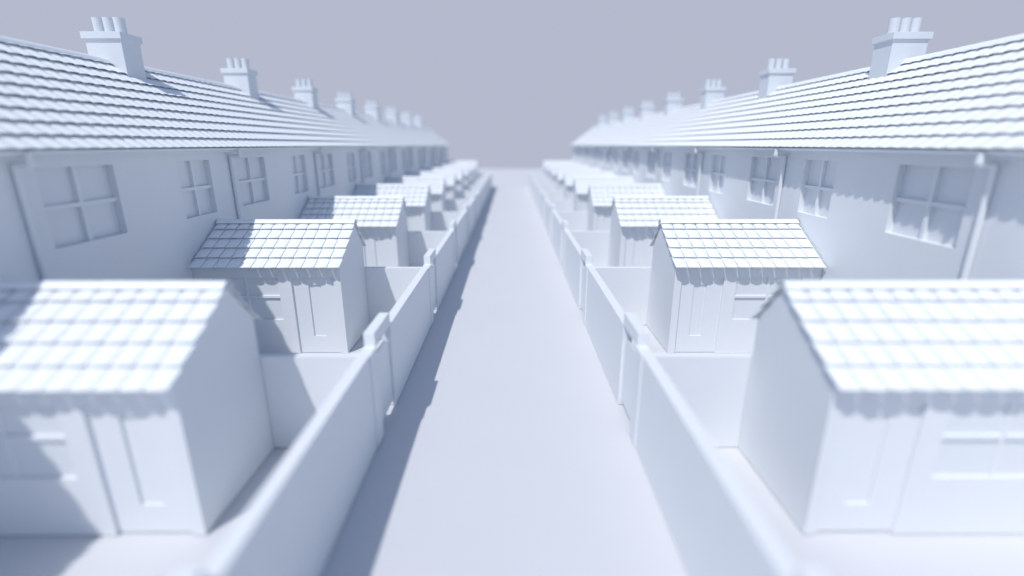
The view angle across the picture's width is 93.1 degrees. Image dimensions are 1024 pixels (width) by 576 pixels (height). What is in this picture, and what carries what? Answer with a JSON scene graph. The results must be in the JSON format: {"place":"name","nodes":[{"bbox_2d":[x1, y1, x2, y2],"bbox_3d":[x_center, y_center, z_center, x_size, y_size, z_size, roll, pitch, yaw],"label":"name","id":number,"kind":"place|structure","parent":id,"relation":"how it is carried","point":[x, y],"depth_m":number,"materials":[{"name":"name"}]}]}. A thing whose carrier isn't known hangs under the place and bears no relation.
{"place":"outdoors","nodes":[
{"label":"outdoors","id":0,"kind":"place"},
{"bbox_2d":[0,139,34,280],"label":"terraced house","id":1,"kind":"structure","parent":0,"point":[15,265],"depth_m":7.29,"materials":[{"name":"white paint"}]},
{"bbox_2d":[0,17,235,280],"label":"terraced house","id":2,"kind":"structure","parent":0,"point":[114,168],"depth_m":9.53,"materials":[{"name":"white paint"}]},
{"bbox_2d":[34,165,120,246],"bbox_3d":[-7.676,-1.491,8.625,0.100,1.320,1.600,0,16,0],"label":"window","id":3,"kind":"structure","parent":2,"relation":"in","point":[78,201],"depth_m":8.59,"materials":[{"name":"white paint"}]},
{"bbox_2d":[176,160,211,217],"bbox_3d":[-7.683,-2.406,11.718,0.100,1.320,1.250,0,16,0],"label":"window","id":4,"kind":"structure","parent":2,"relation":"in","point":[192,175],"depth_m":11.75,"materials":[{"name":"white paint"}]},
{"bbox_2d":[138,58,319,218],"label":"terraced house","id":5,"kind":"structure","parent":0,"point":[270,166],"depth_m":15.11,"materials":[{"name":"white paint"}]},
{"bbox_2d":[236,157,264,204],"bbox_3d":[-7.689,-3.156,14.254,0.100,1.320,1.600,0,16,0],"label":"window","id":6,"kind":"structure","parent":5,"relation":"in","point":[251,179],"depth_m":14.27,"materials":[{"name":"white paint"}]},
{"bbox_2d":[290,155,304,192],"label":"window","id":7,"kind":"structure","parent":5,"relation":"in","point":[296,163],"depth_m":17.39,"materials":[{"name":"white paint"}]},
{"bbox_2d":[256,79,364,195],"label":"terraced house","id":8,"kind":"structure","parent":0,"point":[336,162],"depth_m":21.00,"materials":[{"name":"white paint"}]},
{"bbox_2d":[318,154,331,186],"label":"window","id":9,"kind":"structure","parent":8,"relation":"in","point":[323,159],"depth_m":19.93,"materials":[{"name":"white paint"}]},
{"bbox_2d":[346,153,353,180],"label":"window","id":10,"kind":"structure","parent":8,"relation":"in","point":[348,155],"depth_m":23.04,"materials":[{"name":"white paint"}]},
{"bbox_2d":[317,92,391,183],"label":"terraced house","id":11,"kind":"structure","parent":0,"point":[374,162],"depth_m":26.85,"materials":[{"name":"white paint"}]},
{"bbox_2d":[362,152,369,177],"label":"window","id":12,"kind":"structure","parent":11,"relation":"in","point":[366,163],"depth_m":25.58,"materials":[{"name":"white paint"}]},
{"bbox_2d":[379,151,383,173],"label":"window","id":13,"kind":"structure","parent":11,"relation":"in","point":[380,152],"depth_m":28.72,"materials":[{"name":"white paint"}]},
{"bbox_2d":[354,101,410,175],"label":"terraced house","id":14,"kind":"structure","parent":0,"point":[397,150],"depth_m":32.59,"materials":[{"name":"white paint"}]},
{"bbox_2d":[390,150,394,170],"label":"window","id":15,"kind":"structure","parent":14,"relation":"in","point":[391,152],"depth_m":31.23,"materials":[{"name":"white paint"}]},
{"bbox_2d":[401,150,404,168],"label":"window","id":16,"kind":"structure","parent":14,"relation":"in","point":[403,159],"depth_m":34.32,"materials":[{"name":"white paint"}]},
{"bbox_2d":[380,107,424,170],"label":"terraced house","id":17,"kind":"structure","parent":0,"point":[414,150],"depth_m":38.39,"materials":[{"name":"white paint"}]},
{"bbox_2d":[409,150,412,166],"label":"window","id":18,"kind":"structure","parent":17,"relation":"in","point":[411,158],"depth_m":37.14,"materials":[{"name":"white paint"}]},
{"bbox_2d":[398,112,434,166],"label":"terraced house","id":19,"kind":"structure","parent":0,"point":[405,122],"depth_m":44.15,"materials":[{"name":"white paint"}]},
{"bbox_2d":[412,115,442,164],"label":"terraced house","id":20,"kind":"structure","parent":0,"point":[417,124],"depth_m":49.90,"materials":[{"name":"white paint"}]},
{"bbox_2d":[423,126,449,161],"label":"terraced house","id":21,"kind":"structure","parent":0,"point":[444,152],"depth_m":54.94,"materials":[{"name":"white paint"}]},
{"bbox_2d":[0,169,1023,575],"bbox_3d":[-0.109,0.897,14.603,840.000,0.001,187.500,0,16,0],"label":"ground","id":22,"kind":"structure","parent":0,"point":[506,447],"depth_m":7.46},
{"bbox_2d":[0,280,273,535],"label":"garden shed","id":23,"kind":"structure","parent":22,"relation":"on","point":[133,406],"depth_m":6.28,"materials":[{"name":"white paint"}]},
{"bbox_2d":[0,405,75,477],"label":"window","id":24,"kind":"structure","parent":23,"relation":"in","point":[32,439],"depth_m":6.11,"materials":[{"name":"white paint"}]},
{"bbox_2d":[84,405,191,531],"bbox_3d":[-4.749,2.335,6.253,1.021,1.951,0.051,0,16,0],"label":"door","id":25,"kind":"structure","parent":23,"relation":"in","point":[133,443],"depth_m":6.22,"materials":[{"name":"white paint"}]},
{"bbox_2d":[173,356,376,575],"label":"lane wall","id":26,"kind":"structure","parent":22,"relation":"on","point":[291,521],"depth_m":5.61,"materials":[{"name":"white paint"}]},
{"bbox_2d":[188,219,369,352],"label":"garden shed","id":27,"kind":"structure","parent":22,"relation":"on","point":[299,285],"depth_m":11.84,"materials":[{"name":"white paint"}]},
{"bbox_2d":[213,278,282,318],"bbox_3d":[-6.354,0.258,11.719,1.580,1.080,0.064,0,16,0],"label":"window","id":28,"kind":"structure","parent":27,"relation":"in","point":[261,294],"depth_m":11.68,"materials":[{"name":"white paint"}]},
{"bbox_2d":[291,278,340,351],"bbox_3d":[-4.761,0.671,11.882,1.021,1.951,0.051,0,16,0],"label":"door","id":29,"kind":"structure","parent":27,"relation":"in","point":[314,298],"depth_m":11.86,"materials":[{"name":"white paint"}]},
{"bbox_2d":[259,353,358,447],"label":"garden wall","id":30,"kind":"structure","parent":22,"relation":"on","point":[299,387],"depth_m":7.99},
{"bbox_2d":[299,196,409,266],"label":"garden shed","id":31,"kind":"structure","parent":22,"relation":"on","point":[382,224],"depth_m":17.50,"materials":[{"name":"white paint"}]},
{"bbox_2d":[363,234,393,266],"bbox_3d":[-4.773,-0.993,17.511,1.021,1.951,0.051,0,16,0],"label":"door","id":32,"kind":"structure","parent":31,"relation":"in","point":[378,248],"depth_m":17.39,"materials":[{"name":"white paint"}]},
{"bbox_2d":[353,184,431,230],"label":"garden shed","id":33,"kind":"structure","parent":22,"relation":"on","point":[418,198],"depth_m":23.23,"materials":[{"name":"white paint"}]},
{"bbox_2d":[407,212,421,230],"bbox_3d":[-4.786,-2.657,23.141,1.021,1.951,0.051,0,16,0],"label":"door","id":34,"kind":"structure","parent":33,"relation":"in","point":[414,223],"depth_m":22.99,"materials":[{"name":"white paint"}]},
{"bbox_2d":[365,267,421,323],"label":"garden wall","id":35,"kind":"structure","parent":22,"relation":"on","point":[386,287],"depth_m":13.62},
{"bbox_2d":[358,268,430,446],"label":"lane wall","id":36,"kind":"structure","parent":22,"relation":"on","point":[401,328],"depth_m":9.72,"materials":[{"name":"white paint"}]},
{"bbox_2d":[385,176,446,210],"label":"garden shed","id":37,"kind":"structure","parent":22,"relation":"on","point":[438,188],"depth_m":29.00,"materials":[{"name":"white paint"}]},
{"bbox_2d":[431,199,438,210],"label":"door","id":38,"kind":"structure","parent":37,"relation":"in","point":[434,202],"depth_m":28.59,"materials":[{"name":"white paint"}]},
{"bbox_2d":[408,231,447,266],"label":"garden wall","id":39,"kind":"structure","parent":22,"relation":"on","point":[421,243],"depth_m":19.24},
{"bbox_2d":[406,171,456,198],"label":"garden shed","id":40,"kind":"structure","parent":22,"relation":"on","point":[450,179],"depth_m":34.75,"materials":[{"name":"white paint"}]},
{"bbox_2d":[446,190,450,198],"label":"door","id":41,"kind":"structure","parent":40,"relation":"in","point":[448,192],"depth_m":34.20,"materials":[{"name":"white paint"}]},
{"bbox_2d":[422,231,453,324],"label":"lane wall","id":42,"kind":"structure","parent":22,"relation":"on","point":[439,262],"depth_m":15.58,"materials":[{"name":"white paint"}]},
{"bbox_2d":[420,167,463,190],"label":"garden shed","id":43,"kind":"structure","parent":22,"relation":"on","point":[459,178],"depth_m":40.40,"materials":[{"name":"white paint"}]},
{"bbox_2d":[431,211,461,230],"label":"garden wall","id":44,"kind":"structure","parent":22,"relation":"on","point":[441,220],"depth_m":24.83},
{"bbox_2d":[432,165,469,183],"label":"garden shed","id":45,"kind":"structure","parent":22,"relation":"on","point":[466,174],"depth_m":46.02,"materials":[{"name":"white paint"}]},
{"bbox_2d":[440,162,473,179],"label":"garden shed","id":46,"kind":"structure","parent":22,"relation":"on","point":[471,169],"depth_m":51.72,"materials":[{"name":"white paint"}]},
{"bbox_2d":[449,212,466,272],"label":"lane wall","id":47,"kind":"structure","parent":22,"relation":"on","point":[457,227],"depth_m":21.63,"materials":[{"name":"white paint"}]},
{"bbox_2d":[446,199,470,210],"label":"garden wall","id":48,"kind":"structure","parent":22,"relation":"on","point":[454,204],"depth_m":30.45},
{"bbox_2d":[447,161,477,175],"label":"garden shed","id":49,"kind":"structure","parent":22,"relation":"on","point":[475,168],"depth_m":57.20,"materials":[{"name":"white paint"}]},
{"bbox_2d":[456,191,476,198],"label":"garden wall","id":50,"kind":"structure","parent":22,"relation":"on","point":[463,194],"depth_m":36.07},
{"bbox_2d":[462,199,474,243],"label":"lane wall","id":51,"kind":"structure","parent":22,"relation":"on","point":[468,209],"depth_m":27.02,"materials":[{"name":"white paint"}]},
{"bbox_2d":[464,184,481,190],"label":"garden wall","id":52,"kind":"structure","parent":22,"relation":"on","point":[470,187],"depth_m":41.69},
{"bbox_2d":[472,191,479,225],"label":"lane wall","id":53,"kind":"structure","parent":22,"relation":"on","point":[476,196],"depth_m":32.32,"materials":[{"name":"white paint"}]},
{"bbox_2d":[469,180,482,183],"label":"garden wall","id":54,"kind":"structure","parent":22,"relation":"on","point":[475,181],"depth_m":47.30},
{"bbox_2d":[474,176,485,179],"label":"garden wall","id":55,"kind":"structure","parent":22,"relation":"on","point":[479,177],"depth_m":52.94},
{"bbox_2d":[478,184,483,213],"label":"lane wall","id":56,"kind":"structure","parent":22,"relation":"on","point":[481,188],"depth_m":37.81,"materials":[{"name":"white paint"}]},
{"bbox_2d":[477,173,487,175],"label":"garden wall","id":57,"kind":"structure","parent":22,"relation":"on","point":[482,174],"depth_m":58.56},
{"bbox_2d":[482,180,487,203],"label":"lane wall","id":58,"kind":"structure","parent":22,"relation":"on","point":[484,182],"depth_m":43.75,"materials":[{"name":"white paint"}]},
{"bbox_2d":[486,176,489,194],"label":"lane wall","id":59,"kind":"structure","parent":22,"relation":"on","point":[488,182],"depth_m":49.60,"materials":[{"name":"white paint"}]},
{"bbox_2d":[488,173,491,190],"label":"lane wall","id":60,"kind":"structure","parent":22,"relation":"on","point":[490,174],"depth_m":54.68,"materials":[{"name":"white paint"}]},
{"bbox_2d":[530,176,534,196],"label":"lane wall","id":61,"kind":"structure","parent":22,"relation":"on","point":[531,183],"depth_m":50.43,"materials":[{"name":"white paint"}]},
{"bbox_2d":[533,180,537,203],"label":"lane wall","id":62,"kind":"structure","parent":22,"relation":"on","point":[535,182],"depth_m":44.02,"materials":[{"name":"white paint"}]},
{"bbox_2d":[532,173,542,175],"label":"garden wall","id":63,"kind":"structure","parent":22,"relation":"on","point":[537,174],"depth_m":58.57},
{"bbox_2d":[536,184,541,210],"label":"lane wall","id":64,"kind":"structure","parent":22,"relation":"on","point":[538,188],"depth_m":37.82,"materials":[{"name":"white paint"}]},
{"bbox_2d":[534,176,546,179],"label":"garden wall","id":65,"kind":"structure","parent":22,"relation":"on","point":[540,177],"depth_m":52.94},
{"bbox_2d":[539,191,547,225],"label":"lane wall","id":66,"kind":"structure","parent":22,"relation":"on","point":[543,196],"depth_m":32.86,"materials":[{"name":"white paint"}]},
{"bbox_2d":[537,180,550,183],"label":"garden wall","id":67,"kind":"structure","parent":22,"relation":"on","point":[544,181],"depth_m":47.31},
{"bbox_2d":[538,184,555,190],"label":"garden wall","id":68,"kind":"structure","parent":22,"relation":"on","point":[548,187],"depth_m":41.70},
{"bbox_2d":[545,199,555,243],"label":"lane wall","id":69,"kind":"structure","parent":22,"relation":"on","point":[550,208],"depth_m":26.90,"materials":[{"name":"white paint"}]},
{"bbox_2d":[543,191,563,198],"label":"garden wall","id":70,"kind":"structure","parent":22,"relation":"on","point":[555,194],"depth_m":36.08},
{"bbox_2d":[543,161,572,175],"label":"garden shed","id":71,"kind":"structure","parent":22,"relation":"on","point":[544,168],"depth_m":57.41,"materials":[{"name":"white paint"}]},
{"bbox_2d":[552,212,568,272],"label":"lane wall","id":72,"kind":"structure","parent":22,"relation":"on","point":[560,227],"depth_m":21.36,"materials":[{"name":"white paint"}]},
{"bbox_2d":[548,199,572,210],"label":"garden wall","id":73,"kind":"structure","parent":22,"relation":"on","point":[564,204],"depth_m":30.47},
{"bbox_2d":[546,162,579,179],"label":"garden shed","id":74,"kind":"structure","parent":22,"relation":"on","point":[548,167],"depth_m":51.74,"materials":[{"name":"white paint"}]},
{"bbox_2d":[550,165,588,183],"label":"garden shed","id":75,"kind":"structure","parent":22,"relation":"on","point":[553,174],"depth_m":46.04,"materials":[{"name":"white paint"}]},
{"bbox_2d":[556,211,587,230],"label":"garden wall","id":76,"kind":"structure","parent":22,"relation":"on","point":[576,220],"depth_m":24.85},
{"bbox_2d":[556,167,598,190],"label":"garden shed","id":77,"kind":"structure","parent":22,"relation":"on","point":[560,176],"depth_m":40.42,"materials":[{"name":"white paint"}]},
{"bbox_2d":[564,231,593,324],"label":"lane wall","id":78,"kind":"structure","parent":22,"relation":"on","point":[578,260],"depth_m":15.59,"materials":[{"name":"white paint"}]},
{"bbox_2d":[563,171,613,198],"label":"garden shed","id":79,"kind":"structure","parent":22,"relation":"on","point":[568,182],"depth_m":34.71,"materials":[{"name":"white paint"}]},
{"bbox_2d":[569,190,573,198],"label":"door","id":80,"kind":"structure","parent":79,"relation":"in","point":[571,192],"depth_m":34.22,"materials":[{"name":"white paint"}]},
{"bbox_2d":[570,231,609,266],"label":"garden wall","id":81,"kind":"structure","parent":22,"relation":"on","point":[595,244],"depth_m":19.25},
{"bbox_2d":[572,176,634,210],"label":"garden shed","id":82,"kind":"structure","parent":22,"relation":"on","point":[580,188],"depth_m":28.99,"materials":[{"name":"white paint"}]},
{"bbox_2d":[580,199,587,210],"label":"door","id":83,"kind":"structure","parent":82,"relation":"in","point":[583,202],"depth_m":28.60,"materials":[{"name":"white paint"}]},
{"bbox_2d":[585,268,653,446],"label":"lane wall","id":84,"kind":"structure","parent":22,"relation":"on","point":[614,329],"depth_m":9.73,"materials":[{"name":"white paint"}]},
{"bbox_2d":[594,267,651,324],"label":"garden wall","id":85,"kind":"structure","parent":22,"relation":"on","point":[629,288],"depth_m":13.64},
{"bbox_2d":[586,184,664,230],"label":"garden shed","id":86,"kind":"structure","parent":22,"relation":"on","point":[600,198],"depth_m":23.25,"materials":[{"name":"white paint"}]},
{"bbox_2d":[597,212,610,230],"bbox_3d":[4.529,-2.663,23.159,1.021,1.951,0.051,0,16,0],"label":"door","id":87,"kind":"structure","parent":86,"relation":"in","point":[603,218],"depth_m":23.00,"materials":[{"name":"white paint"}]},
{"bbox_2d":[608,196,717,266],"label":"garden shed","id":88,"kind":"structure","parent":22,"relation":"on","point":[634,224],"depth_m":17.51,"materials":[{"name":"white paint"}]},
{"bbox_2d":[624,234,653,266],"bbox_3d":[4.541,-0.999,17.530,1.021,1.951,0.051,0,16,0],"label":"door","id":89,"kind":"structure","parent":88,"relation":"in","point":[638,250],"depth_m":17.41,"materials":[{"name":"white paint"}]},
{"bbox_2d":[653,353,752,446],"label":"garden wall","id":90,"kind":"structure","parent":22,"relation":"on","point":[712,388],"depth_m":8.01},
{"bbox_2d":[636,356,826,575],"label":"lane wall","id":91,"kind":"structure","parent":22,"relation":"on","point":[717,523],"depth_m":5.59,"materials":[{"name":"white paint"}]},
{"bbox_2d":[647,219,826,352],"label":"garden shed","id":92,"kind":"structure","parent":22,"relation":"on","point":[713,283],"depth_m":11.86,"materials":[{"name":"white paint"}]},
{"bbox_2d":[674,278,723,351],"bbox_3d":[4.554,0.666,11.901,1.021,1.951,0.051,0,16,0],"label":"door","id":93,"kind":"structure","parent":92,"relation":"in","point":[700,298],"depth_m":11.88,"materials":[{"name":"white paint"}]},
{"bbox_2d":[732,278,800,318],"bbox_3d":[6.146,0.251,11.744,1.580,1.080,0.064,0,16,0],"label":"window","id":94,"kind":"structure","parent":92,"relation":"in","point":[751,293],"depth_m":11.70,"materials":[{"name":"white paint"}]},
{"bbox_2d":[738,280,1023,533],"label":"garden shed","id":95,"kind":"structure","parent":22,"relation":"on","point":[894,406],"depth_m":6.29,"materials":[{"name":"white paint"}]},
{"bbox_2d":[817,404,923,530],"bbox_3d":[4.566,2.330,6.272,1.021,1.951,0.051,0,16,0],"label":"door","id":96,"kind":"structure","parent":95,"relation":"in","point":[874,443],"depth_m":6.24,"materials":[{"name":"white paint"}]},
{"bbox_2d":[932,404,1023,475],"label":"window","id":97,"kind":"structure","parent":95,"relation":"in","point":[978,439],"depth_m":6.13,"materials":[{"name":"white paint"}]},
{"bbox_2d":[0,0,1023,168],"label":"sky","id":98,"kind":"structure","parent":0,"point":[507,84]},
{"bbox_2d":[570,126,597,161],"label":"terraced house","id":99,"kind":"structure","parent":0,"point":[576,148],"depth_m":54.71,"materials":[{"name":"white paint"}]},
{"bbox_2d":[577,115,607,164],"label":"terraced house","id":100,"kind":"structure","parent":0,"point":[602,126],"depth_m":50.12,"materials":[{"name":"white paint"}]},
{"bbox_2d":[585,112,621,166],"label":"terraced house","id":101,"kind":"structure","parent":0,"point":[614,122],"depth_m":44.09,"materials":[{"name":"white paint"}]},
{"bbox_2d":[595,107,638,170],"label":"terraced house","id":102,"kind":"structure","parent":0,"point":[629,120],"depth_m":38.35,"materials":[{"name":"white paint"}]},
{"bbox_2d":[609,101,664,175],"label":"terraced house","id":103,"kind":"structure","parent":0,"point":[621,150],"depth_m":32.73,"materials":[{"name":"white paint"}]},
{"bbox_2d":[615,150,617,168],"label":"window","id":104,"kind":"structure","parent":103,"relation":"in","point":[616,150],"depth_m":34.34,"materials":[{"name":"white paint"}]},
{"bbox_2d":[624,150,628,170],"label":"window","id":105,"kind":"structure","parent":103,"relation":"in","point":[626,160],"depth_m":31.28,"materials":[{"name":"white paint"}]},
{"bbox_2d":[627,92,700,183],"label":"terraced house","id":106,"kind":"structure","parent":0,"point":[645,152],"depth_m":26.86,"materials":[{"name":"white paint"}]},
{"bbox_2d":[635,151,639,173],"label":"window","id":107,"kind":"structure","parent":106,"relation":"in","point":[637,155],"depth_m":28.75,"materials":[{"name":"white paint"}]},
{"bbox_2d":[648,152,656,177],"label":"window","id":108,"kind":"structure","parent":106,"relation":"in","point":[652,163],"depth_m":25.63,"materials":[{"name":"white paint"}]},
{"bbox_2d":[653,79,760,195],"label":"terraced house","id":109,"kind":"structure","parent":0,"point":[681,162],"depth_m":21.03,"materials":[{"name":"white paint"}]},
{"bbox_2d":[664,153,671,180],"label":"window","id":110,"kind":"structure","parent":109,"relation":"in","point":[669,155],"depth_m":23.09,"materials":[{"name":"white paint"}]},
{"bbox_2d":[686,154,699,186],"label":"window","id":111,"kind":"structure","parent":109,"relation":"in","point":[693,163],"depth_m":19.97,"materials":[{"name":"white paint"}]},
{"bbox_2d":[697,58,875,218],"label":"terraced house","id":112,"kind":"structure","parent":0,"point":[746,165],"depth_m":15.16,"materials":[{"name":"white paint"}]},
{"bbox_2d":[712,155,726,192],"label":"window","id":113,"kind":"structure","parent":112,"relation":"in","point":[720,164],"depth_m":17.43,"materials":[{"name":"white paint"}]},
{"bbox_2d":[751,157,779,204],"bbox_3d":[7.467,-3.165,14.285,0.100,1.320,1.600,0,16,0],"label":"window","id":114,"kind":"structure","parent":112,"relation":"in","point":[766,169],"depth_m":14.31,"materials":[{"name":"white paint"}]},
{"bbox_2d":[779,17,1023,279],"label":"terraced house","id":115,"kind":"structure","parent":0,"point":[896,169],"depth_m":9.50,"materials":[{"name":"white paint"}]},
{"bbox_2d":[803,160,837,216],"bbox_3d":[7.473,-2.415,11.748,0.100,1.320,1.250,0,16,0],"label":"window","id":116,"kind":"structure","parent":115,"relation":"in","point":[819,186],"depth_m":11.78,"materials":[{"name":"white paint"}]},
{"bbox_2d":[892,165,975,246],"bbox_3d":[7.480,-1.501,8.656,0.100,1.320,1.600,0,16,0],"label":"window","id":117,"kind":"structure","parent":115,"relation":"in","point":[932,201],"depth_m":8.62,"materials":[{"name":"white paint"}]},
{"bbox_2d":[975,128,1023,279],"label":"terraced house","id":118,"kind":"structure","parent":0,"point":[1002,258],"depth_m":7.18,"materials":[{"name":"white paint"}]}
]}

